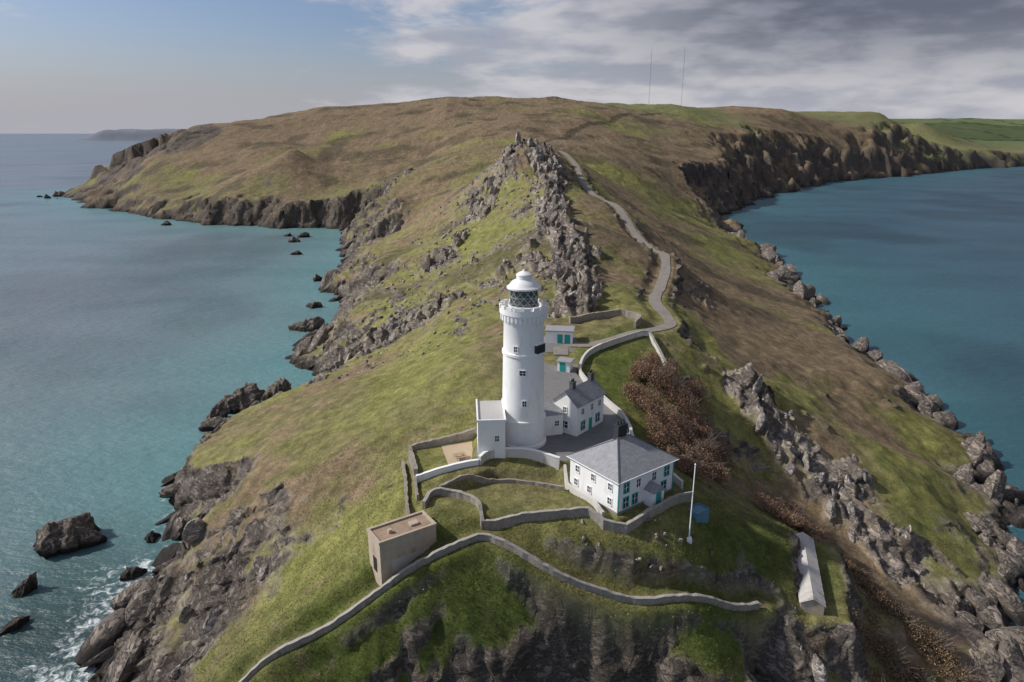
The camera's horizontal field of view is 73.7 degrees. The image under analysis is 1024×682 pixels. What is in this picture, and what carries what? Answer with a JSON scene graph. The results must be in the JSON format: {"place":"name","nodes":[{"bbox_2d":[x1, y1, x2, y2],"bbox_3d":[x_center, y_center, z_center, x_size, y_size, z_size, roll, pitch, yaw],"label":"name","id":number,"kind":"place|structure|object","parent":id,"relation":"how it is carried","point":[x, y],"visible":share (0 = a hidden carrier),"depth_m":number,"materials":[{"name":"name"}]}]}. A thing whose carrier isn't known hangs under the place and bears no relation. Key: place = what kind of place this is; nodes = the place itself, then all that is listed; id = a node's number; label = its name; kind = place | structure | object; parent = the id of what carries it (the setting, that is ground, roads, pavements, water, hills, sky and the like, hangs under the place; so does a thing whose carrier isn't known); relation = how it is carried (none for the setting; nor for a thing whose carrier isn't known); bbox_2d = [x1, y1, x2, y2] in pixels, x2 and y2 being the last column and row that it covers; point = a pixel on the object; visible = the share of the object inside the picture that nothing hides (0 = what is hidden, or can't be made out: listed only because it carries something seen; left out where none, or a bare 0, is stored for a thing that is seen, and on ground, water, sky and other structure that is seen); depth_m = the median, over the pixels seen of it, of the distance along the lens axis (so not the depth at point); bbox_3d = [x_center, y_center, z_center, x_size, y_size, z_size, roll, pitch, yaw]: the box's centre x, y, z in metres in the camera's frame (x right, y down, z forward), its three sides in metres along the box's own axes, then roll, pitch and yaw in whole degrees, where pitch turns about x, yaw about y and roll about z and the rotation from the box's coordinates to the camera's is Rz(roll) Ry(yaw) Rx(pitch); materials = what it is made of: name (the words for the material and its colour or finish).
{"place":"outdoors","nodes":[
{"label":"outdoors","id":0,"kind":"place"},
{"bbox_2d":[77,129,182,140],"bbox_3d":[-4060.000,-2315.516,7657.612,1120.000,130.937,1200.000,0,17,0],"label":"distant headland","id":1,"kind":"structure","parent":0,"point":[126,135],"depth_m":7170.73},
{"bbox_2d":[408,428,478,482],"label":"patio wall","id":2,"kind":"structure","parent":0,"point":[459,436],"depth_m":109.43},
{"bbox_2d":[416,459,478,476],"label":"coping","id":3,"kind":"object","parent":2,"relation":"on","point":[441,467],"visible":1,"depth_m":102.44,"materials":[{"name":"white paint"}]},
{"bbox_2d":[441,441,472,463],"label":"patio paving","id":4,"kind":"structure","parent":0,"point":[449,450],"depth_m":109.07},
{"bbox_2d":[452,451,466,460],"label":"picnic table","id":5,"kind":"object","parent":4,"relation":"on","point":[459,453],"visible":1,"depth_m":106.24,"materials":[{"name":"brown wood"}]},
{"bbox_2d":[0,134,1023,681],"bbox_3d":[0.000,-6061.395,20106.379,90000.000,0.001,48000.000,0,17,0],"label":"sea water","id":6,"kind":"structure","parent":0,"point":[134,348],"depth_m":309.37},
{"bbox_2d":[0,616,29,635],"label":"sea rock","id":7,"kind":"object","parent":6,"relation":"in","point":[15,623],"visible":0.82,"depth_m":117.50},
{"bbox_2d":[11,572,37,598],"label":"sea rock","id":8,"kind":"object","parent":6,"relation":"in","point":[26,586],"visible":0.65,"depth_m":126.79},
{"bbox_2d":[52,191,64,196],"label":"sea rock","id":9,"kind":"object","parent":6,"relation":"in","point":[58,194],"visible":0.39,"depth_m":910.67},
{"bbox_2d":[33,512,106,558],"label":"sea rock","id":10,"kind":"object","parent":6,"relation":"in","point":[75,533],"visible":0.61,"depth_m":139.61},
{"bbox_2d":[119,620,134,637],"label":"sea rock","id":11,"kind":"object","parent":6,"relation":"in","point":[124,630],"visible":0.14,"depth_m":115.85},
{"bbox_2d":[119,566,146,580],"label":"sea rock","id":12,"kind":"object","parent":6,"relation":"in","point":[131,573],"visible":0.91,"depth_m":131.41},
{"bbox_2d":[144,530,160,542],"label":"sea rock","id":13,"kind":"object","parent":6,"relation":"in","point":[152,536],"visible":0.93,"depth_m":143.46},
{"bbox_2d":[161,220,171,225],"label":"sea rock","id":14,"kind":"object","parent":6,"relation":"in","point":[166,223],"visible":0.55,"depth_m":627.98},
{"bbox_2d":[198,416,226,431],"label":"sea rock","id":15,"kind":"object","parent":6,"relation":"in","point":[209,424],"visible":0.2,"depth_m":196.26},
{"bbox_2d":[206,402,229,418],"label":"sea rock","id":16,"kind":"object","parent":6,"relation":"in","point":[220,409],"visible":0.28,"depth_m":201.84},
{"bbox_2d":[220,382,264,413],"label":"sea rock","id":17,"kind":"object","parent":6,"relation":"in","point":[245,396],"visible":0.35,"depth_m":209.27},
{"bbox_2d":[261,377,291,400],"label":"sea rock","id":18,"kind":"object","parent":6,"relation":"in","point":[278,385],"visible":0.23,"depth_m":217.51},
{"bbox_2d":[288,237,299,242],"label":"sea rock","id":19,"kind":"object","parent":6,"relation":"in","point":[293,239],"visible":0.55,"depth_m":532.98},
{"bbox_2d":[290,250,301,254],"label":"sea rock","id":20,"kind":"object","parent":6,"relation":"in","point":[296,252],"visible":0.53,"depth_m":477.24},
{"bbox_2d":[297,232,309,237],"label":"sea rock","id":21,"kind":"object","parent":6,"relation":"in","point":[303,234],"visible":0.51,"depth_m":556.04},
{"bbox_2d":[288,316,324,331],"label":"sea rock","id":22,"kind":"object","parent":6,"relation":"in","point":[311,324],"visible":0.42,"depth_m":294.09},
{"bbox_2d":[306,301,322,308],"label":"sea rock","id":23,"kind":"object","parent":6,"relation":"in","point":[312,305],"visible":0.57,"depth_m":333.87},
{"bbox_2d":[313,274,321,281],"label":"sea rock","id":24,"kind":"object","parent":6,"relation":"in","point":[316,277],"visible":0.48,"depth_m":393.22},
{"bbox_2d":[982,483,1023,503],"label":"sea rock","id":25,"kind":"object","parent":6,"relation":"in","point":[1011,493],"visible":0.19,"depth_m":158.60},
{"bbox_2d":[0,0,1023,133],"label":"sky","id":26,"kind":"structure","parent":0,"point":[67,66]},
{"bbox_2d":[56,96,1023,681],"bbox_3d":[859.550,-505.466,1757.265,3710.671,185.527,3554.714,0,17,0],"label":"headland terrain","id":27,"kind":"structure","parent":0,"point":[674,182],"depth_m":149.65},
{"bbox_2d":[368,526,435,585],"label":"walls","id":28,"kind":"structure","parent":27,"relation":"on","point":[385,554],"depth_m":90.23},
{"bbox_2d":[373,555,376,571],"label":"doorway","id":29,"kind":"structure","parent":28,"relation":"attached to","point":[375,562],"depth_m":90.54,"materials":[{"name":"black metal"}]},
{"bbox_2d":[371,514,431,540],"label":"roof deck","id":30,"kind":"structure","parent":28,"relation":"on","point":[397,528],"depth_m":91.76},
{"bbox_2d":[387,519,418,533],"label":"rooftop vents","id":31,"kind":"object","parent":30,"relation":"on","point":[414,522],"visible":1,"depth_m":92.16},
{"bbox_2d":[366,510,436,544],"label":"parapet","id":32,"kind":"structure","parent":28,"relation":"on","point":[399,536],"depth_m":91.31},
{"bbox_2d":[392,547,428,572],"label":"render panel","id":33,"kind":"object","parent":28,"relation":"attached to","point":[400,563],"visible":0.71,"depth_m":90.87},
{"bbox_2d":[401,460,409,514],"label":"stone wall","id":34,"kind":"structure","parent":27,"relation":"on","point":[405,487],"depth_m":100.99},
{"bbox_2d":[408,455,418,499],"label":"stone wall","id":35,"kind":"structure","parent":27,"relation":"on","point":[415,486],"depth_m":100.77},
{"bbox_2d":[422,489,482,529],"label":"stone wall","id":36,"kind":"structure","parent":27,"relation":"on","point":[444,493],"depth_m":97.95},
{"bbox_2d":[422,487,484,520],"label":"coping","id":37,"kind":"object","parent":36,"relation":"on","point":[478,501],"visible":1,"depth_m":97.27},
{"bbox_2d":[242,535,759,681],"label":"boundary stone wall","id":38,"kind":"structure","parent":27,"relation":"on","point":[339,621],"depth_m":89.18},
{"bbox_2d":[239,533,759,681],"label":"coping","id":39,"kind":"object","parent":38,"relation":"on","point":[535,558],"visible":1,"depth_m":89.16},
{"bbox_2d":[439,474,563,489],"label":"garden wall","id":40,"kind":"structure","parent":27,"relation":"on","point":[480,479],"depth_m":101.64,"materials":[{"name":"stone"}]},
{"bbox_2d":[478,449,559,469],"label":"terrace white wall","id":41,"kind":"structure","parent":27,"relation":"on","point":[554,462],"depth_m":104.96,"materials":[{"name":"stone"}]},
{"bbox_2d":[478,447,559,458],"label":"coping","id":42,"kind":"object","parent":41,"relation":"on","point":[522,448],"visible":1,"depth_m":104.73,"materials":[{"name":"white paint"}]},
{"bbox_2d":[75,222,1023,681],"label":"shoreline rocks","id":43,"kind":"object","parent":27,"relation":"on","point":[135,602],"visible":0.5,"depth_m":129.25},
{"bbox_2d":[152,131,951,681],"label":"rocky outcrop","id":44,"kind":"object","parent":27,"relation":"on","point":[192,529],"visible":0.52,"depth_m":144.19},
{"bbox_2d":[337,162,713,570],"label":"field stones","id":45,"kind":"object","parent":44,"relation":"on","point":[680,540],"visible":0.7,"depth_m":243.21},
{"bbox_2d":[186,413,956,681],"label":"grass tufts","id":46,"kind":"object","parent":27,"relation":"on","point":[760,513],"visible":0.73,"depth_m":99.91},
{"bbox_2d":[564,464,604,516],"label":"stair wall","id":47,"kind":"structure","parent":27,"relation":"on","point":[572,489],"depth_m":98.13,"materials":[{"name":"stone"}]},
{"bbox_2d":[482,495,691,534],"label":"garden stone wall","id":48,"kind":"structure","parent":27,"relation":"on","point":[596,519],"depth_m":93.79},
{"bbox_2d":[481,492,693,524],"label":"coping","id":49,"kind":"object","parent":48,"relation":"on","point":[637,517],"visible":0.98,"depth_m":93.71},
{"bbox_2d":[569,309,641,327],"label":"retaining stone wall","id":50,"kind":"structure","parent":27,"relation":"on","point":[636,316],"depth_m":167.91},
{"bbox_2d":[579,345,682,488],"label":"yard boundary wall","id":51,"kind":"structure","parent":27,"relation":"on","point":[676,481],"depth_m":123.08,"materials":[{"name":"stone"}]},
{"bbox_2d":[579,343,683,481],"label":"coping","id":52,"kind":"object","parent":51,"relation":"on","point":[617,407],"visible":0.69,"depth_m":122.12,"materials":[{"name":"stone"}]},
{"bbox_2d":[597,488,672,515],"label":"plinth","id":53,"kind":"structure","parent":27,"relation":"on","point":[624,510],"depth_m":95.95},
{"bbox_2d":[570,459,672,512],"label":"walls","id":54,"kind":"structure","parent":53,"relation":"on","point":[600,492],"depth_m":96.67,"materials":[{"name":"white paint"}]},
{"bbox_2d":[568,435,676,483],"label":"roof","id":55,"kind":"structure","parent":54,"relation":"on","point":[637,457],"depth_m":97.17,"materials":[{"name":"stone"}]},
{"bbox_2d":[613,421,627,438],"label":"chimney","id":56,"kind":"object","parent":55,"relation":"on","point":[620,430],"visible":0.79,"depth_m":98.76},
{"bbox_2d":[567,434,678,483],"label":"ridge tiles","id":57,"kind":"object","parent":55,"relation":"on","point":[617,449],"visible":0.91,"depth_m":99.20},
{"bbox_2d":[566,456,679,484],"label":"gutter","id":58,"kind":"object","parent":55,"relation":"on","point":[627,480],"visible":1,"depth_m":95.71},
{"bbox_2d":[622,496,628,508],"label":"window frame","id":59,"kind":"object","parent":54,"relation":"attached to","point":[623,507],"visible":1,"depth_m":94.71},
{"bbox_2d":[623,481,629,493],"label":"window frame","id":60,"kind":"object","parent":54,"relation":"attached to","point":[628,491],"visible":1,"depth_m":94.09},
{"bbox_2d":[631,492,637,504],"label":"window frame","id":61,"kind":"object","parent":54,"relation":"attached to","point":[632,503],"visible":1,"depth_m":95.75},
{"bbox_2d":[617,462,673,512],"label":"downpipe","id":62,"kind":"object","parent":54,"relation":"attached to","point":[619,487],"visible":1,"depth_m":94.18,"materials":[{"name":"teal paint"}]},
{"bbox_2d":[643,490,663,506],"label":"porch","id":63,"kind":"object","parent":54,"relation":"attached to","point":[649,499],"visible":0.5,"depth_m":96.41,"materials":[{"name":"white paint"}]},
{"bbox_2d":[644,480,665,494],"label":"porch roof","id":64,"kind":"structure","parent":63,"relation":"on","point":[652,487],"depth_m":96.00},
{"bbox_2d":[656,492,660,503],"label":"porch door","id":65,"kind":"structure","parent":63,"relation":"in","point":[658,497],"depth_m":96.33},
{"bbox_2d":[628,358,646,381],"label":"bare thorn bush","id":66,"kind":"object","parent":27,"relation":"on","point":[634,367],"visible":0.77,"depth_m":138.74,"materials":[{"name":"brown plant"}]},
{"bbox_2d":[620,381,666,406],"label":"bare thorn bush","id":67,"kind":"object","parent":27,"relation":"on","point":[632,392],"visible":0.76,"depth_m":130.31,"materials":[{"name":"brown plant"}]},
{"bbox_2d":[601,331,685,397],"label":"roadside wall","id":68,"kind":"structure","parent":27,"relation":"on","point":[624,339],"depth_m":152.50,"materials":[{"name":"stone"}]},
{"bbox_2d":[601,330,682,388],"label":"coping","id":69,"kind":"object","parent":68,"relation":"on","point":[658,347],"visible":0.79,"depth_m":151.40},
{"bbox_2d":[626,383,673,427],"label":"bare thorn bush","id":70,"kind":"object","parent":27,"relation":"on","point":[651,407],"visible":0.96,"depth_m":125.62,"materials":[{"name":"brown plant"}]},
{"bbox_2d":[635,360,673,390],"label":"bare thorn bush","id":71,"kind":"object","parent":27,"relation":"on","point":[645,374],"visible":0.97,"depth_m":137.44,"materials":[{"name":"brown plant"}]},
{"bbox_2d":[637,350,679,375],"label":"bare thorn bush","id":72,"kind":"object","parent":27,"relation":"on","point":[652,359],"visible":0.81,"depth_m":142.86,"materials":[{"name":"brown plant"}]},
{"bbox_2d":[644,420,680,455],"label":"bare thorn bush","id":73,"kind":"object","parent":27,"relation":"on","point":[661,434],"visible":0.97,"depth_m":117.93,"materials":[{"name":"brown plant"}]},
{"bbox_2d":[647,360,692,403],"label":"bare thorn bush","id":74,"kind":"object","parent":27,"relation":"on","point":[676,380],"visible":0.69,"depth_m":138.86,"materials":[{"name":"brown plant"}]},
{"bbox_2d":[650,394,697,444],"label":"bare thorn bush","id":75,"kind":"object","parent":27,"relation":"on","point":[678,417],"visible":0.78,"depth_m":126.15,"materials":[{"name":"brown plant"}]},
{"bbox_2d":[665,446,702,478],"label":"bare thorn bush","id":76,"kind":"object","parent":27,"relation":"on","point":[686,463],"visible":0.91,"depth_m":111.58,"materials":[{"name":"brown plant"}]},
{"bbox_2d":[666,379,703,424],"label":"bare thorn bush","id":77,"kind":"object","parent":27,"relation":"on","point":[684,405],"visible":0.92,"depth_m":135.21,"materials":[{"name":"brown plant"}]},
{"bbox_2d":[684,463,695,543],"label":"flagpole","id":78,"kind":"object","parent":27,"relation":"on","point":[689,538],"visible":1,"depth_m":93.75,"materials":[{"name":"metal"}]},
{"bbox_2d":[666,410,721,461],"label":"bare thorn bush","id":79,"kind":"object","parent":27,"relation":"on","point":[706,445],"visible":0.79,"depth_m":124.06,"materials":[{"name":"brown plant"}]},
{"bbox_2d":[671,437,716,481],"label":"bare thorn bush","id":80,"kind":"object","parent":27,"relation":"on","point":[682,444],"visible":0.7,"depth_m":117.72,"materials":[{"name":"brown plant"}]},
{"bbox_2d":[679,378,713,416],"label":"bare thorn bush","id":81,"kind":"object","parent":27,"relation":"on","point":[696,391],"visible":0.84,"depth_m":141.46,"materials":[{"name":"brown plant"}]},
{"bbox_2d":[688,502,709,522],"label":"blue tank","id":82,"kind":"object","parent":27,"relation":"on","point":[700,512],"visible":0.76,"depth_m":98.27,"materials":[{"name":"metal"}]},
{"bbox_2d":[688,404,727,455],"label":"bare thorn bush","id":83,"kind":"object","parent":27,"relation":"on","point":[700,432],"visible":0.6,"depth_m":131.57,"materials":[{"name":"brown plant"}]},
{"bbox_2d":[693,437,733,483],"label":"bare thorn bush","id":84,"kind":"object","parent":27,"relation":"on","point":[723,468],"visible":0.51,"depth_m":121.31,"materials":[{"name":"brown plant"}]},
{"bbox_2d":[699,452,727,482],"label":"bare thorn bush","id":85,"kind":"object","parent":27,"relation":"on","point":[712,466],"visible":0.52,"depth_m":120.88,"materials":[{"name":"brown plant"}]},
{"bbox_2d":[701,423,735,468],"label":"bare thorn bush","id":86,"kind":"object","parent":27,"relation":"on","point":[727,459],"visible":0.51,"depth_m":133.12,"materials":[{"name":"brown plant"}]},
{"bbox_2d":[752,490,805,527],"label":"bare thorn bush","id":87,"kind":"object","parent":27,"relation":"on","point":[788,516],"visible":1,"depth_m":122.32,"materials":[{"name":"brown plant"}]},
{"bbox_2d":[777,499,809,525],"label":"bare thorn bush","id":88,"kind":"object","parent":27,"relation":"on","point":[792,508],"visible":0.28,"depth_m":127.12,"materials":[{"name":"brown plant"}]},
{"bbox_2d":[789,509,828,540],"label":"bare thorn bush","id":89,"kind":"object","parent":27,"relation":"on","point":[809,528],"visible":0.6,"depth_m":122.21,"materials":[{"name":"brown plant"}]},
{"bbox_2d":[796,532,825,614],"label":"small outbuilding","id":90,"kind":"structure","parent":27,"relation":"on","point":[811,596],"depth_m":99.88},
{"bbox_2d":[843,553,871,580],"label":"bracken clump","id":91,"kind":"object","parent":27,"relation":"on","point":[859,570],"visible":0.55,"depth_m":115.85,"materials":[{"name":"brown plant"}]},
{"bbox_2d":[849,569,899,613],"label":"bracken clump","id":92,"kind":"object","parent":27,"relation":"on","point":[877,588],"visible":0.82,"depth_m":108.76,"materials":[{"name":"brown plant"}]},
{"bbox_2d":[852,608,918,681],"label":"bracken clump","id":93,"kind":"object","parent":27,"relation":"on","point":[887,644],"visible":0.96,"depth_m":97.83,"materials":[{"name":"brown plant"}]},
{"bbox_2d":[859,579,927,645],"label":"bracken clump","id":94,"kind":"object","parent":27,"relation":"on","point":[901,612],"visible":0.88,"depth_m":106.38,"materials":[{"name":"brown plant"}]},
{"bbox_2d":[875,633,935,681],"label":"bracken clump","id":95,"kind":"object","parent":27,"relation":"on","point":[919,678],"visible":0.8,"depth_m":97.62,"materials":[{"name":"brown plant"}]},
{"bbox_2d":[905,614,961,669],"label":"bracken clump","id":96,"kind":"object","parent":27,"relation":"on","point":[939,643],"visible":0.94,"depth_m":104.34,"materials":[{"name":"brown plant"}]},
{"bbox_2d":[917,644,995,681],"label":"bracken clump","id":97,"kind":"object","parent":27,"relation":"on","point":[963,676],"visible":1,"depth_m":101.31,"materials":[{"name":"brown plant"}]},
{"bbox_2d":[476,336,628,460],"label":"courtyard paving","id":98,"kind":"structure","parent":0,"point":[556,383],"depth_m":116.00,"materials":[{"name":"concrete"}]},
{"bbox_2d":[476,398,505,457],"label":"lighthouse annex","id":99,"kind":"object","parent":98,"relation":"on","point":[491,418],"visible":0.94,"depth_m":104.68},
{"bbox_2d":[499,270,547,448],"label":"lighthouse","id":100,"kind":"object","parent":98,"relation":"on","point":[523,311],"visible":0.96,"depth_m":104.57,"materials":[{"name":"white paint"}]},
{"bbox_2d":[513,346,517,353],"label":"tower window","id":101,"kind":"structure","parent":100,"relation":"in","point":[515,348],"depth_m":103.40,"materials":[{"name":"white glass"}]},
{"bbox_2d":[519,370,525,376],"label":"tower window","id":102,"kind":"structure","parent":100,"relation":"in","point":[522,373],"depth_m":104.19,"materials":[{"name":"white glass"}]},
{"bbox_2d":[545,415,562,435],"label":"walls","id":103,"kind":"structure","parent":98,"relation":"on","point":[550,429],"depth_m":112.60,"materials":[{"name":"white paint"}]},
{"bbox_2d":[544,401,564,415],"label":"roof","id":104,"kind":"structure","parent":103,"relation":"on","point":[551,408],"depth_m":112.89,"materials":[{"name":"stone"}]},
{"bbox_2d":[545,325,574,343],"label":"store hut","id":105,"kind":"object","parent":98,"relation":"on","point":[559,334],"visible":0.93,"depth_m":153.12,"materials":[{"name":"white paint"}]},
{"bbox_2d":[557,334,562,343],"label":"door","id":106,"kind":"structure","parent":105,"relation":"in","point":[559,337],"depth_m":153.08,"materials":[{"name":"teal paint"}]},
{"bbox_2d":[564,335,569,343],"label":"door","id":107,"kind":"structure","parent":105,"relation":"in","point":[567,337],"depth_m":152.86,"materials":[{"name":"teal paint"}]},
{"bbox_2d":[556,357,573,372],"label":"oil store","id":108,"kind":"structure","parent":98,"relation":"on","point":[564,364],"depth_m":138.26,"materials":[{"name":"white paint"}]},
{"bbox_2d":[560,362,565,371],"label":"door","id":109,"kind":"structure","parent":108,"relation":"in","point":[562,365],"depth_m":138.15,"materials":[{"name":"teal paint"}]},
{"bbox_2d":[552,369,605,436],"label":"keepers cottage","id":110,"kind":"structure","parent":98,"relation":"on","point":[580,405],"depth_m":113.38,"materials":[{"name":"white paint"}]},
{"bbox_2d":[553,151,676,354],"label":"access road","id":111,"kind":"structure","parent":0,"point":[655,302],"depth_m":208.59,"materials":[{"name":"asphalt"}]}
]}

